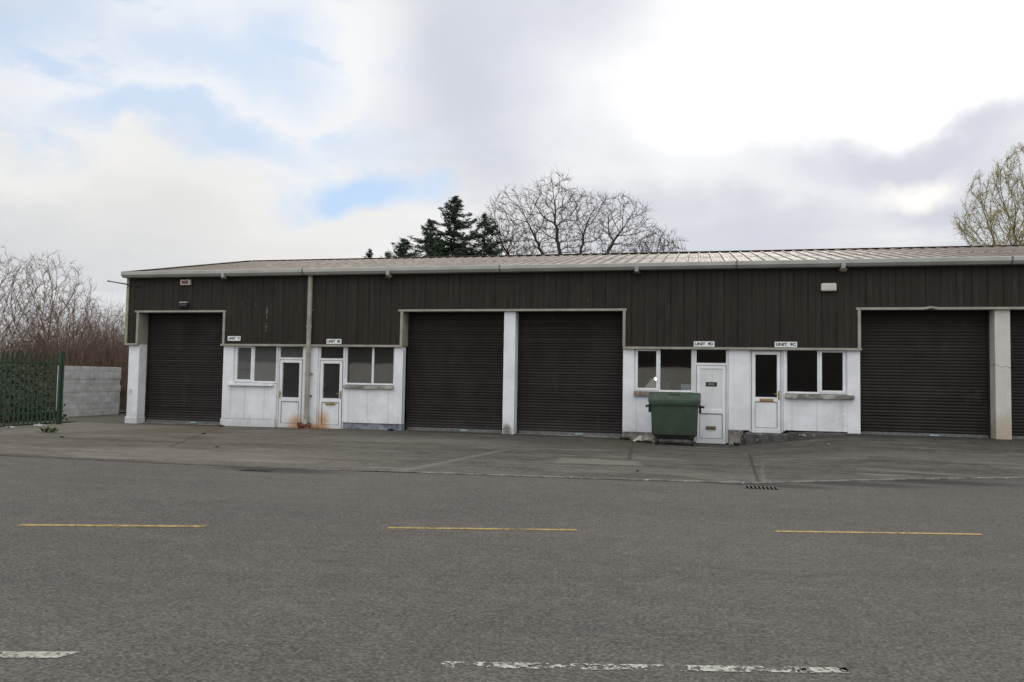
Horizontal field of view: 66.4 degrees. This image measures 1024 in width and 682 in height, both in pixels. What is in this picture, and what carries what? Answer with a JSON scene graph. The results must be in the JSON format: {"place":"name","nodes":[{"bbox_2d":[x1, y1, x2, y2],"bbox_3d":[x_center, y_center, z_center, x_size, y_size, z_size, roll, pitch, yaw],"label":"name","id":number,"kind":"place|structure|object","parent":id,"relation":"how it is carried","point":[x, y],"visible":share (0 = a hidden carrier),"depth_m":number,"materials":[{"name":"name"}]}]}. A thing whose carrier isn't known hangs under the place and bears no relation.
{"place":"outdoors","nodes":[
{"label":"outdoors","id":0,"kind":"place"},
{"bbox_2d":[0,358,48,422],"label":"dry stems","id":1,"kind":"object","parent":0,"point":[13,399],"visible":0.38,"depth_m":22.81,"materials":[{"name":"brown plant"}]},
{"bbox_2d":[0,406,126,425],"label":"verge","id":2,"kind":"structure","parent":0,"point":[20,422],"depth_m":23.22,"materials":[{"name":"green plant"}]},
{"bbox_2d":[0,244,56,357],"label":"bare tree","id":3,"kind":"object","parent":2,"relation":"on","point":[15,307],"visible":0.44,"depth_m":37.89,"materials":[{"name":"brown plant"}]},
{"bbox_2d":[0,355,67,422],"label":"brambles","id":4,"kind":"object","parent":2,"relation":"on","point":[26,396],"visible":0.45,"depth_m":24.18,"materials":[{"name":"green plant"}]},
{"bbox_2d":[8,333,67,374],"bbox_3d":[-24.058,1.246,36.099,8.725,3.407,2.436,0,-3,13],"label":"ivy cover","id":5,"kind":"object","parent":2,"relation":"on","point":[29,350],"visible":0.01,"depth_m":35.43,"materials":[{"name":"plant"}]},
{"bbox_2d":[0,249,104,357],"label":"bare tree","id":6,"kind":"object","parent":2,"relation":"on","point":[34,296],"visible":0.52,"depth_m":36.31,"materials":[{"name":"brown plant"}]},
{"bbox_2d":[18,284,107,360],"bbox_3d":[-20.104,0.118,35.134,3.576,5.621,3.698,2,-3,-17],"label":"bare tree","id":7,"kind":"object","parent":2,"relation":"on","point":[60,323],"visible":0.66,"depth_m":34.81,"materials":[{"name":"brown plant"}]},
{"bbox_2d":[0,290,128,386],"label":"bare thicket","id":8,"kind":"object","parent":2,"relation":"on","point":[63,319],"visible":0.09,"depth_m":35.55,"materials":[{"name":"brown plant"}]},
{"bbox_2d":[74,305,124,356],"bbox_3d":[-19.094,0.557,36.662,3.136,4.935,3.413,0,-3,13],"label":"bare tree","id":9,"kind":"object","parent":2,"relation":"on","point":[104,320],"visible":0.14,"depth_m":36.59,"materials":[{"name":"brown plant"}]},
{"bbox_2d":[84,302,128,363],"bbox_3d":[-17.550,0.583,34.569,2.864,4.720,2.636,-2,-4,41],"label":"bare tree","id":10,"kind":"object","parent":2,"relation":"on","point":[106,330],"visible":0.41,"depth_m":34.26,"materials":[{"name":"brown plant"}]},
{"bbox_2d":[0,309,301,412],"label":"bare thicket","id":11,"kind":"object","parent":2,"relation":"on","point":[119,357],"visible":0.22,"depth_m":32.92,"materials":[{"name":"brown plant"}]},
{"bbox_2d":[3,412,402,472],"bbox_3d":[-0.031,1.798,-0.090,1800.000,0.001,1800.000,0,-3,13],"label":"ground","id":12,"kind":"structure","parent":0,"point":[165,463],"depth_m":16.05,"materials":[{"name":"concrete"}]},
{"bbox_2d":[362,249,372,257],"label":"conifer","id":13,"kind":"object","parent":12,"relation":"on","point":[369,254],"visible":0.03,"depth_m":42.17,"materials":[{"name":"green plant"}]},
{"bbox_2d":[383,251,391,257],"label":"conifer","id":14,"kind":"object","parent":12,"relation":"on","point":[386,254],"visible":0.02,"depth_m":41.79,"materials":[{"name":"green plant"}]},
{"bbox_2d":[381,238,418,257],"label":"conifer","id":15,"kind":"object","parent":12,"relation":"on","point":[401,248],"visible":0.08,"depth_m":40.66,"materials":[{"name":"green plant"}]},
{"bbox_2d":[389,217,465,256],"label":"conifer","id":16,"kind":"object","parent":12,"relation":"on","point":[425,241],"visible":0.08,"depth_m":40.53,"materials":[{"name":"green plant"}]},
{"bbox_2d":[406,196,502,256],"bbox_3d":[-3.118,-2.021,40.034,7.468,10.950,6.467,2,-3,-17],"label":"conifer","id":17,"kind":"object","parent":12,"relation":"on","point":[454,214],"visible":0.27,"depth_m":39.68,"materials":[{"name":"green plant"}]},
{"bbox_2d":[456,213,508,255],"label":"conifer","id":18,"kind":"object","parent":12,"relation":"on","point":[490,228],"visible":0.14,"depth_m":40.22,"materials":[{"name":"green plant"}]},
{"bbox_2d":[471,217,545,254],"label":"bare tree","id":19,"kind":"object","parent":12,"relation":"on","point":[518,250],"visible":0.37,"depth_m":41.72,"materials":[{"name":"brown plant"}]},
{"bbox_2d":[471,170,682,254],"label":"bare tree","id":20,"kind":"object","parent":12,"relation":"on","point":[556,236],"visible":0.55,"depth_m":42.41,"materials":[{"name":"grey plant"}]},
{"bbox_2d":[630,225,685,251],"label":"bare tree","id":21,"kind":"object","parent":12,"relation":"on","point":[662,242],"visible":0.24,"depth_m":42.84,"materials":[{"name":"brown plant"}]},
{"bbox_2d":[948,142,1023,245],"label":"budding tree","id":22,"kind":"object","parent":12,"relation":"on","point":[989,227],"visible":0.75,"depth_m":40.69,"materials":[{"name":"plant"}]},
{"bbox_2d":[0,455,1023,681],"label":"road","id":23,"kind":"structure","parent":0,"point":[289,575],"depth_m":5.96,"materials":[{"name":"grey asphalt"}]},
{"bbox_2d":[0,651,75,657],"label":"white road line","id":24,"kind":"object","parent":23,"relation":"on","point":[12,654],"visible":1,"depth_m":4.15,"materials":[{"name":"paint"}]},
{"bbox_2d":[18,524,205,526],"bbox_3d":[-3.932,1.818,7.708,1.782,0.001,0.085,1,-3,-3],"label":"yellow road line","id":25,"kind":"object","parent":23,"relation":"on","point":[110,525],"visible":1,"depth_m":7.71,"materials":[{"name":"paint"}]},
{"bbox_2d":[242,468,275,470],"bbox_3d":[-4.058,2.054,12.483,0.472,0.006,0.290,0,-3,10],"label":"drain grate","id":26,"kind":"object","parent":23,"relation":"on","point":[252,469],"visible":1,"depth_m":12.48,"materials":[{"name":"metal"}]},
{"bbox_2d":[388,527,577,530],"bbox_3d":[-0.293,1.889,7.872,1.904,0.001,0.075,1,-3,-2],"label":"yellow road line","id":27,"kind":"object","parent":23,"relation":"on","point":[475,528],"visible":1,"depth_m":7.87,"materials":[{"name":"paint"}]},
{"bbox_2d":[441,661,813,672],"bbox_3d":[0.601,1.716,4.117,1.955,0.001,0.085,1,-3,0],"label":"white road line","id":28,"kind":"object","parent":23,"relation":"on","point":[636,666],"visible":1,"depth_m":4.12,"materials":[{"name":"paint"}]},
{"bbox_2d":[309,469,1023,483],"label":"kerb edging","id":29,"kind":"object","parent":23,"relation":"on","point":[690,480],"visible":1,"depth_m":12.27,"materials":[{"name":"grey concrete"}]},
{"bbox_2d":[743,485,778,489],"bbox_3d":[3.627,2.132,11.391,0.478,0.006,0.299,0,-3,13],"label":"drain grate","id":30,"kind":"object","parent":23,"relation":"on","point":[761,487],"visible":1,"depth_m":11.38,"materials":[{"name":"metal"}]},
{"bbox_2d":[795,667,850,672],"bbox_3d":[1.640,1.734,4.125,0.288,0.001,0.075,1,-3,0],"label":"white road line","id":31,"kind":"object","parent":23,"relation":"on","point":[815,669],"visible":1,"depth_m":4.13,"materials":[{"name":"paint"}]},
{"bbox_2d":[775,530,982,534],"bbox_3d":[3.766,1.967,8.029,2.134,0.001,0.075,1,-3,-1],"label":"yellow road line","id":32,"kind":"object","parent":23,"relation":"on","point":[883,532],"visible":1,"depth_m":8.03,"materials":[{"name":"paint"}]},
{"bbox_2d":[0,413,1023,481],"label":"apron","id":33,"kind":"object","parent":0,"point":[114,437],"visible":0.88,"depth_m":15.79,"materials":[{"name":"concrete"}]},
{"bbox_2d":[0,350,64,425],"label":"palisade fence","id":34,"kind":"object","parent":33,"relation":"on","point":[61,364],"visible":1,"depth_m":21.81,"materials":[{"name":"green metal"}]},
{"bbox_2d":[37,426,57,432],"bbox_3d":[-11.559,2.203,19.509,0.484,0.148,0.411,2,-3,-13],"label":"weed","id":35,"kind":"object","parent":33,"relation":"on","point":[48,429],"visible":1,"depth_m":19.44,"materials":[{"name":"green plant"}]},
{"bbox_2d":[56,366,121,416],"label":"block wall","id":36,"kind":"structure","parent":33,"relation":"on","point":[90,391],"depth_m":27.55,"materials":[{"name":"grey concrete"}]},
{"bbox_2d":[297,422,310,428],"bbox_3d":[-5.877,2.394,22.109,0.452,0.197,0.365,0,-3,13],"label":"gully pot","id":37,"kind":"object","parent":33,"relation":"on","point":[300,425],"visible":0.93,"depth_m":21.96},
{"bbox_2d":[121,244,1023,444],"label":"industrial unit terrace","id":38,"kind":"structure","parent":33,"relation":"on","point":[919,341],"depth_m":21.13,"materials":[{"name":"paint"}]},
{"bbox_2d":[107,280,137,286],"bbox_3d":[-11.897,-1.760,23.888,1.038,0.207,0.052,0,-3,12],"label":"pole","id":39,"kind":"object","parent":38,"relation":"attached to","point":[122,283],"visible":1,"depth_m":23.86,"materials":[{"name":"metal"}]},
{"bbox_2d":[179,302,188,307],"bbox_3d":[-9.799,-1.079,23.345,0.270,0.189,0.110,0,-3,13],"label":"security light","id":40,"kind":"object","parent":38,"relation":"attached to","point":[183,304],"visible":1,"depth_m":23.32,"materials":[{"name":"plastic"}]},
{"bbox_2d":[180,279,191,284],"bbox_3d":[-9.746,-1.751,23.376,0.330,0.170,0.100,0,-3,13],"label":"alarm box","id":41,"kind":"object","parent":38,"relation":"attached to","point":[186,282],"visible":1,"depth_m":23.33,"materials":[{"name":"white plastic"}]},
{"bbox_2d":[221,273,227,280],"bbox_3d":[-8.408,-1.859,22.884,0.196,0.208,0.198,0,-3,13],"label":"security light","id":42,"kind":"object","parent":38,"relation":"attached to","point":[224,278],"visible":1,"depth_m":22.82,"materials":[{"name":"plastic"}]},
{"bbox_2d":[228,336,240,340],"bbox_3d":[-8.148,-0.073,22.938,0.420,0.136,0.014,0,-3,13],"label":"unit sign","id":43,"kind":"object","parent":38,"relation":"attached to","point":[234,338],"visible":1,"depth_m":22.93,"materials":[{"name":"white plastic"}]},
{"bbox_2d":[227,346,276,385],"bbox_3d":[-7.564,0.711,22.861,1.520,1.185,0.220,0,-3,13],"label":"window","id":44,"kind":"structure","parent":38,"relation":"in","point":[245,382],"depth_m":22.91,"materials":[{"name":"white plastic"}]},
{"bbox_2d":[276,346,303,427],"bbox_3d":[-6.393,1.312,22.612,0.840,2.370,0.185,0,-3,13],"label":"door","id":45,"kind":"structure","parent":38,"relation":"in","point":[289,409],"depth_m":22.58,"materials":[{"name":"white plastic"}]},
{"bbox_2d":[317,347,344,428],"bbox_3d":[-5.157,1.324,22.320,0.820,2.380,0.185,0,-3,13],"label":"door","id":46,"kind":"structure","parent":38,"relation":"in","point":[329,410],"depth_m":22.28,"materials":[{"name":"white plastic"}]},
{"bbox_2d":[326,339,341,343],"bbox_3d":[-5.054,0.013,22.205,0.460,0.136,0.014,0,-3,13],"label":"unit sign","id":47,"kind":"object","parent":38,"relation":"attached to","point":[333,341],"visible":1,"depth_m":22.20,"materials":[{"name":"white plastic"}]},
{"bbox_2d":[343,347,394,388],"bbox_3d":[-4.012,0.743,22.023,1.500,1.210,0.220,0,-3,13],"label":"window","id":48,"kind":"structure","parent":38,"relation":"in","point":[372,385],"depth_m":22.03,"materials":[{"name":"white plastic"}]},
{"bbox_2d":[386,271,392,278],"bbox_3d":[-3.415,-1.832,21.708,0.196,0.208,0.198,0,-3,13],"label":"security light","id":49,"kind":"object","parent":38,"relation":"attached to","point":[388,275],"visible":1,"depth_m":21.65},
{"bbox_2d":[633,267,640,274],"bbox_3d":[3.224,-1.796,20.144,0.196,0.208,0.198,0,-3,13],"label":"security light","id":50,"kind":"object","parent":38,"relation":"attached to","point":[636,272],"visible":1,"depth_m":20.08,"materials":[{"name":"plastic"}]},
{"bbox_2d":[645,379,655,387],"bbox_3d":[3.599,1.128,20.388,0.393,0.320,0.046,1,-3,10],"label":"leaning board","id":51,"kind":"object","parent":38,"relation":"on","point":[651,383],"visible":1,"depth_m":20.38,"materials":[{"name":"paper"}]},
{"bbox_2d":[634,349,692,395],"bbox_3d":[3.938,0.814,20.314,1.500,1.250,0.520,0,-3,13],"label":"window","id":52,"kind":"structure","parent":38,"relation":"in","point":[639,391],"depth_m":20.23,"materials":[{"name":"white plastic"}]},
{"bbox_2d":[681,384,690,389],"bbox_3d":[4.477,1.201,20.148,0.250,0.180,0.035,0,-3,13],"label":"card box","id":53,"kind":"object","parent":38,"relation":"on","point":[685,386],"visible":1,"depth_m":20.13,"materials":[{"name":"white paper"}]},
{"bbox_2d":[694,341,713,346],"bbox_3d":[4.879,0.077,19.865,0.510,0.136,0.014,0,-3,13],"label":"unit sign","id":54,"kind":"object","parent":38,"relation":"attached to","point":[703,343],"visible":1,"depth_m":19.86,"materials":[{"name":"white plastic"}]},
{"bbox_2d":[694,349,728,443],"bbox_3d":[5.072,1.396,19.932,0.850,2.410,0.142,0,-3,13],"label":"door","id":55,"kind":"structure","parent":38,"relation":"in","point":[710,379],"depth_m":19.88,"materials":[{"name":"white plastic"}]},
{"bbox_2d":[749,350,782,432],"bbox_3d":[6.369,1.257,19.612,0.820,2.080,0.185,0,-3,13],"label":"door","id":56,"kind":"structure","parent":38,"relation":"in","point":[765,413],"depth_m":19.57,"materials":[{"name":"white plastic"}]},
{"bbox_2d":[775,342,796,346],"bbox_3d":[6.796,0.087,19.413,0.530,0.136,0.014,0,-3,13],"label":"unit sign","id":57,"kind":"object","parent":38,"relation":"attached to","point":[785,344],"visible":1,"depth_m":19.41,"materials":[{"name":"white plastic"}]},
{"bbox_2d":[785,350,853,399],"bbox_3d":[7.564,0.815,19.286,1.590,1.230,0.240,0,-3,13],"label":"window","id":58,"kind":"structure","parent":38,"relation":"in","point":[842,394],"depth_m":19.26,"materials":[{"name":"white plastic"}]},
{"bbox_2d":[821,283,836,290],"bbox_3d":[7.781,-1.322,19.224,0.360,0.200,0.112,0,-3,13],"label":"alarm box","id":59,"kind":"object","parent":38,"relation":"attached to","point":[828,286],"visible":1,"depth_m":19.17,"materials":[{"name":"white plastic"}]},
{"bbox_2d":[839,263,846,271],"bbox_3d":[8.051,-1.770,19.007,0.195,0.208,0.198,0,-3,13],"label":"security light","id":60,"kind":"object","parent":38,"relation":"attached to","point":[842,267],"visible":1,"depth_m":18.95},
{"bbox_2d":[633,434,654,441],"bbox_3d":[3.331,2.425,19.603,0.603,0.191,0.398,0,-3,13],"label":"crumpled sheet","id":61,"kind":"object","parent":33,"relation":"on","point":[642,438],"visible":0.95,"depth_m":19.51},
{"bbox_2d":[646,392,703,445],"bbox_3d":[3.976,1.896,19.104,1.400,1.280,1.030,0,-3,13],"label":"wheeled bin","id":62,"kind":"object","parent":33,"relation":"on","point":[674,415],"visible":1,"depth_m":18.70,"materials":[{"name":"green plastic"}]},
{"bbox_2d":[0,0,1023,350],"label":"sky","id":63,"kind":"structure","parent":0,"point":[135,134],"materials":[{"name":"white"}]}
]}

